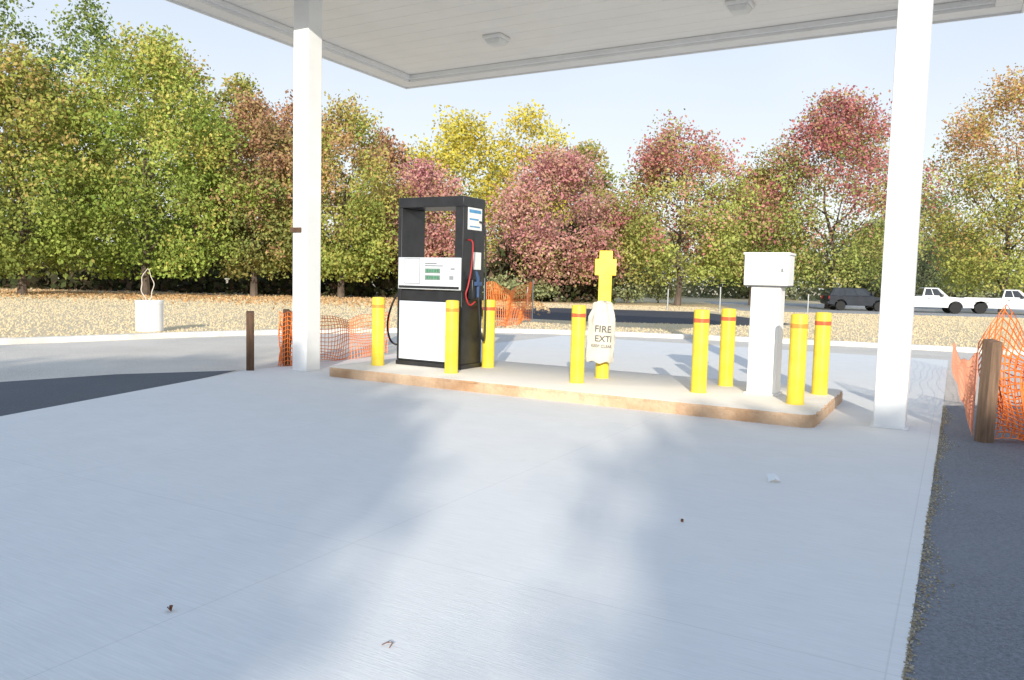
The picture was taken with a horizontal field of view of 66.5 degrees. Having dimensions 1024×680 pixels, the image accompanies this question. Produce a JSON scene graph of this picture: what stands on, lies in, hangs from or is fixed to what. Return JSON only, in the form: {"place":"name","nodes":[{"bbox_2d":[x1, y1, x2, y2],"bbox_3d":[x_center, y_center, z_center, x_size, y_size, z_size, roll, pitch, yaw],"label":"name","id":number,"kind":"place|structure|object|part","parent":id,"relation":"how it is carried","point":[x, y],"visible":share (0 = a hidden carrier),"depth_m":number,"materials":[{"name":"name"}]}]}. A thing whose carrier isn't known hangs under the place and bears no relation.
{"place":"outdoors","nodes":[
{"label":"outdoors","id":0,"kind":"place"},
{"bbox_2d":[0,370,235,415],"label":"asphalt strip","id":1,"kind":"object","parent":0,"point":[21,396],"visible":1,"depth_m":10.30,"materials":[{"name":"grey asphalt"}]},
{"bbox_2d":[0,336,947,679],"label":"concrete pad","id":2,"kind":"object","parent":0,"point":[284,522],"visible":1,"depth_m":4.77,"materials":[{"name":"grey concrete"}]},
{"bbox_2d":[283,309,290,365],"bbox_3d":[-3.850,0.010,13.355,0.110,1.077,0.110,-2,5,-35],"label":"wooden post","id":3,"kind":"object","parent":2,"relation":"on","point":[285,324],"visible":0.55,"depth_m":13.31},
{"bbox_2d":[278,311,389,366],"bbox_3d":[-3.157,-0.085,14.389,0.340,0.948,2.861,4,5,34],"label":"safety netting","id":4,"kind":"object","parent":3,"relation":"attached to","point":[280,360],"visible":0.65,"depth_m":14.27,"materials":[{"name":"orange plastic"}]},
{"bbox_2d":[289,0,322,371],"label":"canopy column","id":5,"kind":"structure","parent":2,"relation":"on","point":[305,229],"depth_m":12.47,"materials":[{"name":"white metal"}]},
{"bbox_2d":[166,0,1023,88],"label":"fuel canopy","id":6,"kind":"object","parent":5,"relation":"on","point":[407,44],"visible":0.87,"depth_m":13.70,"materials":[{"name":"white metal"}]},
{"bbox_2d":[482,33,510,46],"bbox_3d":[-0.287,-5.524,14.415,0.400,0.150,0.400,4,5,29],"label":"canopy light","id":7,"kind":"object","parent":6,"relation":"attached to","point":[497,40],"visible":1,"depth_m":14.30,"materials":[{"name":"white plastic"}]},
{"bbox_2d":[724,0,754,15],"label":"canopy light","id":8,"kind":"object","parent":6,"relation":"attached to","point":[737,7],"visible":1,"depth_m":12.28,"materials":[{"name":"white plastic"}]},
{"bbox_2d":[329,358,842,427],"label":"pump island","id":9,"kind":"structure","parent":2,"relation":"on","point":[671,394],"depth_m":10.42,"materials":[{"name":"concrete"}]},
{"bbox_2d":[371,297,384,365],"bbox_3d":[-2.121,-0.141,12.365,0.212,1.084,0.212,1,4,0],"label":"bollard","id":10,"kind":"object","parent":9,"relation":"on","point":[378,326],"visible":1,"depth_m":12.29,"materials":[{"name":"yellow metal"}]},
{"bbox_2d":[386,196,486,369],"bbox_3d":[-1.253,-0.925,12.565,1.836,2.660,0.690,4,5,29],"label":"fuel dispenser","id":11,"kind":"object","parent":9,"relation":"on","point":[421,313],"visible":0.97,"depth_m":12.26,"materials":[{"name":"black metal"}]},
{"bbox_2d":[399,300,445,361],"bbox_3d":[-1.424,-0.146,12.356,0.900,0.930,0.020,4,5,29],"label":"door","id":12,"kind":"structure","parent":11,"relation":"in","point":[421,323],"depth_m":12.34,"materials":[{"name":"white metal"}]},
{"bbox_2d":[444,300,458,373],"bbox_3d":[-0.893,-0.051,11.581,0.212,1.084,0.212,1,4,0],"label":"bollard","id":13,"kind":"object","parent":9,"relation":"on","point":[451,333],"visible":1,"depth_m":11.50,"materials":[{"name":"yellow metal"}]},
{"bbox_2d":[481,299,495,367],"bbox_3d":[-0.374,-0.106,12.482,0.212,1.084,0.212,1,4,0],"label":"bollard","id":14,"kind":"object","parent":9,"relation":"on","point":[488,345],"visible":0.97,"depth_m":12.41,"materials":[{"name":"yellow metal"}]},
{"bbox_2d":[569,305,585,383],"bbox_3d":[0.914,0.051,10.822,0.212,1.084,0.212,1,4,0],"label":"bollard","id":15,"kind":"object","parent":9,"relation":"on","point":[578,332],"visible":1,"depth_m":10.74,"materials":[{"name":"yellow metal"}]},
{"bbox_2d":[595,250,616,378],"bbox_3d":[1.344,-0.370,11.394,0.310,1.860,0.266,2,4,4],"label":"extinguisher post","id":16,"kind":"object","parent":9,"relation":"on","point":[605,266],"visible":0.69,"depth_m":11.34,"materials":[{"name":"yellow metal"}]},
{"bbox_2d":[585,300,615,363],"bbox_3d":[1.294,-0.119,11.287,0.418,0.906,0.301,5,4,2],"label":"fire extinguisher","id":17,"kind":"object","parent":16,"relation":"attached to","point":[600,342],"visible":1,"depth_m":11.19,"materials":[{"name":"beige fabric"}]},
{"bbox_2d":[690,309,709,392],"bbox_3d":[2.447,0.141,10.147,0.212,1.084,0.212,1,4,0],"label":"bollard","id":18,"kind":"object","parent":9,"relation":"on","point":[701,320],"visible":1,"depth_m":10.07,"materials":[{"name":"yellow metal"}]},
{"bbox_2d":[718,308,735,385],"bbox_3d":[3.009,0.097,10.912,0.212,1.084,0.212,1,4,0],"label":"bollard","id":19,"kind":"object","parent":9,"relation":"on","point":[727,345],"visible":1,"depth_m":10.83,"materials":[{"name":"yellow metal"}]},
{"bbox_2d":[743,252,795,395],"bbox_3d":[3.321,-0.214,10.181,0.580,1.830,0.431,4,5,29],"label":"payment pedestal","id":20,"kind":"object","parent":9,"relation":"on","point":[773,272],"visible":1,"depth_m":10.04,"materials":[{"name":"white paint"}]},
{"bbox_2d":[786,314,808,404],"bbox_3d":[3.414,0.226,9.338,0.212,1.084,0.212,1,4,0],"label":"bollard","id":21,"kind":"object","parent":9,"relation":"on","point":[797,358],"visible":1,"depth_m":9.26,"materials":[{"name":"yellow metal"}]},
{"bbox_2d":[811,312,831,394],"bbox_3d":[4.064,0.173,10.252,0.212,1.084,0.212,1,4,0],"label":"bollard","id":22,"kind":"object","parent":9,"relation":"on","point":[821,350],"visible":1,"depth_m":10.18,"materials":[{"name":"yellow metal"}]},
{"bbox_2d":[767,473,779,481],"bbox_3d":[2.083,1.094,6.210,0.105,0.056,0.095,1,4,0],"label":"paper scrap","id":23,"kind":"object","parent":2,"relation":"on","point":[771,476],"visible":1,"depth_m":6.21,"materials":[{"name":"white paper"}]},
{"bbox_2d":[870,0,933,429],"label":"canopy column","id":24,"kind":"structure","parent":2,"relation":"on","point":[906,154],"depth_m":8.57,"materials":[{"name":"white metal"}]},
{"bbox_2d":[0,333,1023,404],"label":"driveway","id":25,"kind":"structure","parent":0,"point":[20,362],"depth_m":14.91,"materials":[{"name":"concrete"}]},
{"bbox_2d":[246,311,253,370],"bbox_3d":[-4.212,0.066,12.557,0.120,1.068,0.120,0,5,-20],"label":"wooden post","id":26,"kind":"object","parent":25,"relation":"on","point":[249,340],"visible":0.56,"depth_m":12.50,"materials":[{"name":"brown wood"}]},
{"bbox_2d":[0,328,1023,354],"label":"kerb","id":27,"kind":"structure","parent":25,"relation":"on","point":[52,339],"depth_m":20.16,"materials":[{"name":"concrete"}]},
{"bbox_2d":[951,342,978,435],"bbox_3d":[6.874,0.351,11.959,0.045,0.903,8.624,4,5,28],"label":"safety netting","id":28,"kind":"object","parent":25,"relation":"on","point":[964,371],"visible":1,"depth_m":9.71,"materials":[{"name":"orange plastic"}]},
{"bbox_2d":[0,277,1023,349],"bbox_3d":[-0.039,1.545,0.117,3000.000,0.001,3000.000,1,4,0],"label":"ground","id":29,"kind":"structure","parent":0,"point":[693,301],"depth_m":30.24,"materials":[{"name":"beige gravel"}]},
{"bbox_2d":[0,0,67,233],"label":"tree","id":30,"kind":"object","parent":29,"relation":"on","point":[23,33],"visible":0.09,"depth_m":74.95,"materials":[{"name":"green plant"}]},
{"bbox_2d":[0,0,145,258],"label":"tree","id":31,"kind":"object","parent":29,"relation":"on","point":[90,29],"visible":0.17,"depth_m":77.23,"materials":[{"name":"green plant"}]},
{"bbox_2d":[0,36,150,294],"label":"tree","id":32,"kind":"object","parent":29,"relation":"on","point":[20,240],"visible":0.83,"depth_m":44.16,"materials":[{"name":"green plant"}]},
{"bbox_2d":[3,21,277,295],"bbox_3d":[-22.627,-11.205,48.965,14.647,17.340,14.379,2,4,4],"label":"tree","id":33,"kind":"object","parent":29,"relation":"on","point":[154,51],"visible":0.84,"depth_m":47.88,"materials":[{"name":"green plant"}]},
{"bbox_2d":[135,300,163,331],"bbox_3d":[-9.487,-0.632,20.433,0.690,0.810,0.690,0,5,-20],"label":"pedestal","id":34,"kind":"object","parent":29,"relation":"on","point":[149,315],"visible":0.99,"depth_m":20.16,"materials":[{"name":"white paint"}]},
{"bbox_2d":[141,268,153,300],"bbox_3d":[-9.513,-1.423,20.373,0.334,0.893,0.036,0,4,-15],"label":"wire loop","id":35,"kind":"object","parent":34,"relation":"on","point":[141,285],"visible":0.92,"depth_m":20.36,"materials":[{"name":"white metal"}]},
{"bbox_2d":[121,49,248,270],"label":"tree","id":36,"kind":"object","parent":29,"relation":"on","point":[193,72],"visible":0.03,"depth_m":79.42,"materials":[{"name":"green plant"}]},
{"bbox_2d":[172,86,292,295],"bbox_3d":[-18.215,-9.911,53.394,9.519,14.312,8.781,-1,5,-27],"label":"tree","id":37,"kind":"object","parent":29,"relation":"on","point":[254,250],"visible":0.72,"depth_m":52.09,"materials":[{"name":"green plant"}]},
{"bbox_2d":[187,72,290,278],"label":"tree","id":38,"kind":"object","parent":29,"relation":"on","point":[242,85],"visible":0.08,"depth_m":83.23,"materials":[{"name":"green plant"}]},
{"bbox_2d":[0,287,550,314],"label":"leaf litter","id":39,"kind":"object","parent":29,"relation":"on","point":[185,296],"visible":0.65,"depth_m":48.15,"materials":[{"name":"beige plant"}]},
{"bbox_2d":[235,89,346,242],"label":"tree","id":40,"kind":"object","parent":29,"relation":"on","point":[286,120],"visible":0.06,"depth_m":81.07,"materials":[{"name":"green plant"}]},
{"bbox_2d":[0,205,619,303],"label":"undergrowth","id":41,"kind":"object","parent":29,"relation":"on","point":[208,283],"visible":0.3,"depth_m":61.35,"materials":[{"name":"green plant"}]},
{"bbox_2d":[248,89,427,297],"bbox_3d":[-12.218,-10.095,55.207,12.578,14.706,10.947,0,4,-16],"label":"tree","id":42,"kind":"object","parent":29,"relation":"on","point":[338,258],"visible":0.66,"depth_m":53.87,"materials":[{"name":"green plant"}]},
{"bbox_2d":[324,126,454,287],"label":"tree","id":43,"kind":"object","parent":29,"relation":"on","point":[392,149],"visible":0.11,"depth_m":81.93,"materials":[{"name":"red plant"}]},
{"bbox_2d":[365,155,485,289],"bbox_3d":[-6.762,-8.589,60.016,9.828,11.250,10.627,4,5,32],"label":"tree","id":44,"kind":"object","parent":29,"relation":"on","point":[434,186],"visible":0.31,"depth_m":58.95,"materials":[{"name":"red plant"}]},
{"bbox_2d":[372,104,530,268],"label":"tree","id":45,"kind":"object","parent":29,"relation":"on","point":[468,140],"visible":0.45,"depth_m":78.94,"materials":[{"name":"yellow plant"}]},
{"bbox_2d":[482,271,527,300],"bbox_3d":[-0.634,-3.885,57.628,3.076,2.537,3.218,-2,5,-38],"label":"shrub","id":46,"kind":"object","parent":29,"relation":"on","point":[503,283],"visible":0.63,"depth_m":57.40,"materials":[{"name":"green plant"}]},
{"bbox_2d":[486,281,531,326],"bbox_3d":[-0.041,-1.260,26.858,0.212,1.534,5.492,3,4,15],"label":"safety netting","id":47,"kind":"object","parent":29,"relation":"on","point":[510,299],"visible":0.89,"depth_m":27.01,"materials":[{"name":"orange plastic"}]},
{"bbox_2d":[0,291,1023,349],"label":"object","id":48,"kind":"structure","parent":29,"relation":"on","point":[508,326],"depth_m":30.03,"materials":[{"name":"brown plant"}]},
{"bbox_2d":[466,99,589,280],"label":"tree","id":49,"kind":"object","parent":29,"relation":"on","point":[536,127],"visible":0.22,"depth_m":84.76,"materials":[{"name":"yellow plant"}]},
{"bbox_2d":[531,280,533,322],"bbox_3d":[0.773,-1.414,29.474,0.046,1.720,0.046,0,5,-22],"label":"stake","id":50,"kind":"object","parent":29,"relation":"on","point":[532,301],"visible":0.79,"depth_m":29.45,"materials":[{"name":"grey metal"}]},
{"bbox_2d":[522,275,562,301],"bbox_3d":[2.217,-3.845,59.966,3.407,2.249,3.578,1,4,-7],"label":"shrub","id":51,"kind":"object","parent":29,"relation":"on","point":[542,290],"visible":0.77,"depth_m":59.27,"materials":[{"name":"green plant"}]},
{"bbox_2d":[453,141,648,301],"bbox_3d":[3.743,-8.971,60.557,15.384,12.454,13.705,0,4,-15],"label":"tree","id":52,"kind":"object","parent":29,"relation":"on","point":[570,170],"visible":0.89,"depth_m":58.22,"materials":[{"name":"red plant"}]},
{"bbox_2d":[539,139,630,290],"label":"tree","id":53,"kind":"object","parent":29,"relation":"on","point":[596,156],"visible":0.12,"depth_m":89.16,"materials":[{"name":"green plant"}]},
{"bbox_2d":[612,276,652,303],"bbox_3d":[9.235,-3.915,61.970,3.722,2.436,4.495,-1,5,-26],"label":"shrub","id":54,"kind":"object","parent":29,"relation":"on","point":[629,293],"visible":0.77,"depth_m":61.71,"materials":[{"name":"green plant"}]},
{"bbox_2d":[606,208,681,289],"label":"tree","id":55,"kind":"object","parent":29,"relation":"on","point":[645,278],"visible":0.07,"depth_m":93.05,"materials":[{"name":"green plant"}]},
{"bbox_2d":[640,276,676,302],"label":"shrub","id":56,"kind":"object","parent":29,"relation":"on","point":[657,289],"visible":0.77,"depth_m":65.23,"materials":[{"name":"green plant"}]},
{"bbox_2d":[589,108,783,305],"bbox_3d":[12.549,-9.842,60.057,13.075,14.705,13.539,0,5,-20],"label":"tree","id":57,"kind":"object","parent":29,"relation":"on","point":[663,154],"visible":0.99,"depth_m":57.64,"materials":[{"name":"green plant"}]},
{"bbox_2d":[719,287,720,310],"bbox_3d":[13.045,-2.521,48.925,0.080,1.610,0.076,1,4,0],"label":"marker post","id":58,"kind":"object","parent":29,"relation":"on","point":[720,299],"visible":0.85,"depth_m":48.91,"materials":[{"name":"white plastic"}]},
{"bbox_2d":[686,161,813,304],"bbox_3d":[20.147,-8.814,65.402,9.740,12.230,10.902,5,6,43],"label":"tree","id":59,"kind":"object","parent":29,"relation":"on","point":[761,183],"visible":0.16,"depth_m":64.28,"materials":[{"name":"green plant"}]},
{"bbox_2d":[712,217,821,292],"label":"tree","id":60,"kind":"object","parent":29,"relation":"on","point":[748,288],"visible":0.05,"depth_m":98.48,"materials":[{"name":"green plant"}]},
{"bbox_2d":[563,231,1023,302],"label":"distant woods","id":61,"kind":"object","parent":29,"relation":"on","point":[801,293],"visible":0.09,"depth_m":103.63,"materials":[{"name":"green plant"}]},
{"bbox_2d":[717,83,953,308],"bbox_3d":[25.777,-11.140,61.654,16.093,17.712,16.482,5,5,35],"label":"tree","id":62,"kind":"object","parent":29,"relation":"on","point":[837,141],"visible":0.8,"depth_m":59.35,"materials":[{"name":"green plant"}]},
{"bbox_2d":[704,301,1023,317],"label":"parking lot","id":63,"kind":"structure","parent":29,"relation":"on","point":[930,311],"depth_m":59.87,"materials":[{"name":"grey asphalt"}]},
{"bbox_2d":[820,287,879,310],"bbox_3d":[25.519,-3.025,57.886,4.630,1.680,2.280,2,4,5],"label":"parked car","id":64,"kind":"object","parent":63,"relation":"on","point":[843,297],"visible":0.8,"depth_m":57.07,"materials":[{"name":"paint"}]},
{"bbox_3d":[23.509,-3.635,58.022,0.233,0.449,1.491,2,4,5],"label":"rear window","id":65,"kind":"part","parent":64,"relation":"part of","materials":[{"name":"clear glass"}]},
{"bbox_3d":[23.903,-3.544,57.145,0.803,0.471,0.122,2,4,5],"label":"window","id":66,"kind":"part","parent":64,"relation":"part of","materials":[{"name":"grey glass"}]},
{"bbox_3d":[24.763,-3.512,57.070,0.805,0.471,0.122,2,4,5],"label":"window","id":67,"kind":"part","parent":64,"relation":"part of","materials":[{"name":"grey glass"}]},
{"bbox_3d":[25.517,-3.482,57.005,1.020,0.471,0.122,2,4,5],"label":"window","id":68,"kind":"part","parent":64,"relation":"part of","materials":[{"name":"grey glass"}]},
{"bbox_2d":[914,288,973,313],"bbox_3d":[30.134,-2.905,56.886,5.880,1.820,2.280,3,4,14],"label":"pickup truck","id":69,"kind":"object","parent":63,"relation":"on","point":[931,297],"visible":0.46,"depth_m":55.85,"materials":[{"name":"white paint"}]},
{"bbox_3d":[29.790,-3.525,56.930,0.132,0.462,1.491,3,4,14],"label":"rear window","id":70,"kind":"part","parent":69,"relation":"part of","materials":[{"name":"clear glass"}]},
{"bbox_3d":[29.926,-3.444,56.030,0.560,0.481,0.122,3,4,14],"label":"window","id":71,"kind":"part","parent":69,"relation":"part of","materials":[{"name":"grey glass"}]},
{"bbox_3d":[30.484,-3.419,55.891,0.794,0.481,0.122,3,4,14],"label":"window","id":72,"kind":"part","parent":69,"relation":"part of","materials":[{"name":"grey glass"}]},
{"bbox_2d":[961,290,1023,313],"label":"pickup truck","id":73,"kind":"object","parent":63,"relation":"on","point":[1012,299],"visible":0.7,"depth_m":56.74,"materials":[{"name":"white paint"}]},
{"bbox_3d":[36.029,-3.333,56.579,0.560,0.481,0.122,3,5,24],"label":"window","id":74,"kind":"part","parent":73,"relation":"part of","materials":[{"name":"grey glass"}]},
{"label":"window","id":75,"kind":"part","parent":73,"relation":"part of","materials":[{"name":"grey glass"}]},
{"bbox_2d":[835,210,947,294],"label":"tree","id":76,"kind":"object","parent":29,"relation":"on","point":[876,220],"visible":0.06,"depth_m":100.79,"materials":[{"name":"green plant"}]},
{"bbox_2d":[864,191,996,293],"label":"tree","id":77,"kind":"object","parent":29,"relation":"on","point":[924,267],"visible":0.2,"depth_m":79.83,"materials":[{"name":"green plant"}]},
{"bbox_2d":[915,223,1004,297],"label":"tree","id":78,"kind":"object","parent":29,"relation":"on","point":[953,294],"visible":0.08,"depth_m":99.47,"materials":[{"name":"green plant"}]},
{"bbox_2d":[919,63,1023,311],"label":"tree","id":79,"kind":"object","parent":29,"relation":"on","point":[971,267],"visible":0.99,"depth_m":62.56,"materials":[{"name":"green plant"}]},
{"bbox_2d":[0,0,1023,290],"label":"sky","id":80,"kind":"structure","parent":0,"point":[749,93],"materials":[{"name":"blue"}]},
{"bbox_2d":[482,307,787,325],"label":"dark asphalt path","id":81,"kind":"structure","parent":0,"point":[644,316],"depth_m":37.30,"materials":[{"name":"black asphalt"}]},
{"bbox_2d":[903,405,1023,679],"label":"asphalt road","id":82,"kind":"structure","parent":0,"point":[973,629],"depth_m":4.44,"materials":[{"name":"grey asphalt"}]},
{"bbox_2d":[901,406,958,679],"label":"straw debris","id":83,"kind":"object","parent":82,"relation":"on","point":[909,658],"visible":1,"depth_m":4.50,"materials":[{"name":"beige plant"}]},
{"bbox_2d":[974,339,1002,442],"bbox_3d":[4.928,0.577,8.082,0.159,1.178,0.130,0,4,-15],"label":"wooden post","id":84,"kind":"object","parent":82,"relation":"on","point":[990,368],"visible":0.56,"depth_m":8.03,"materials":[{"name":"brown wood"}]},
{"bbox_2d":[977,304,1023,440],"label":"safety netting","id":85,"kind":"object","parent":82,"relation":"on","point":[1005,403],"visible":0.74,"depth_m":8.10,"materials":[{"name":"orange plastic"}]}
]}

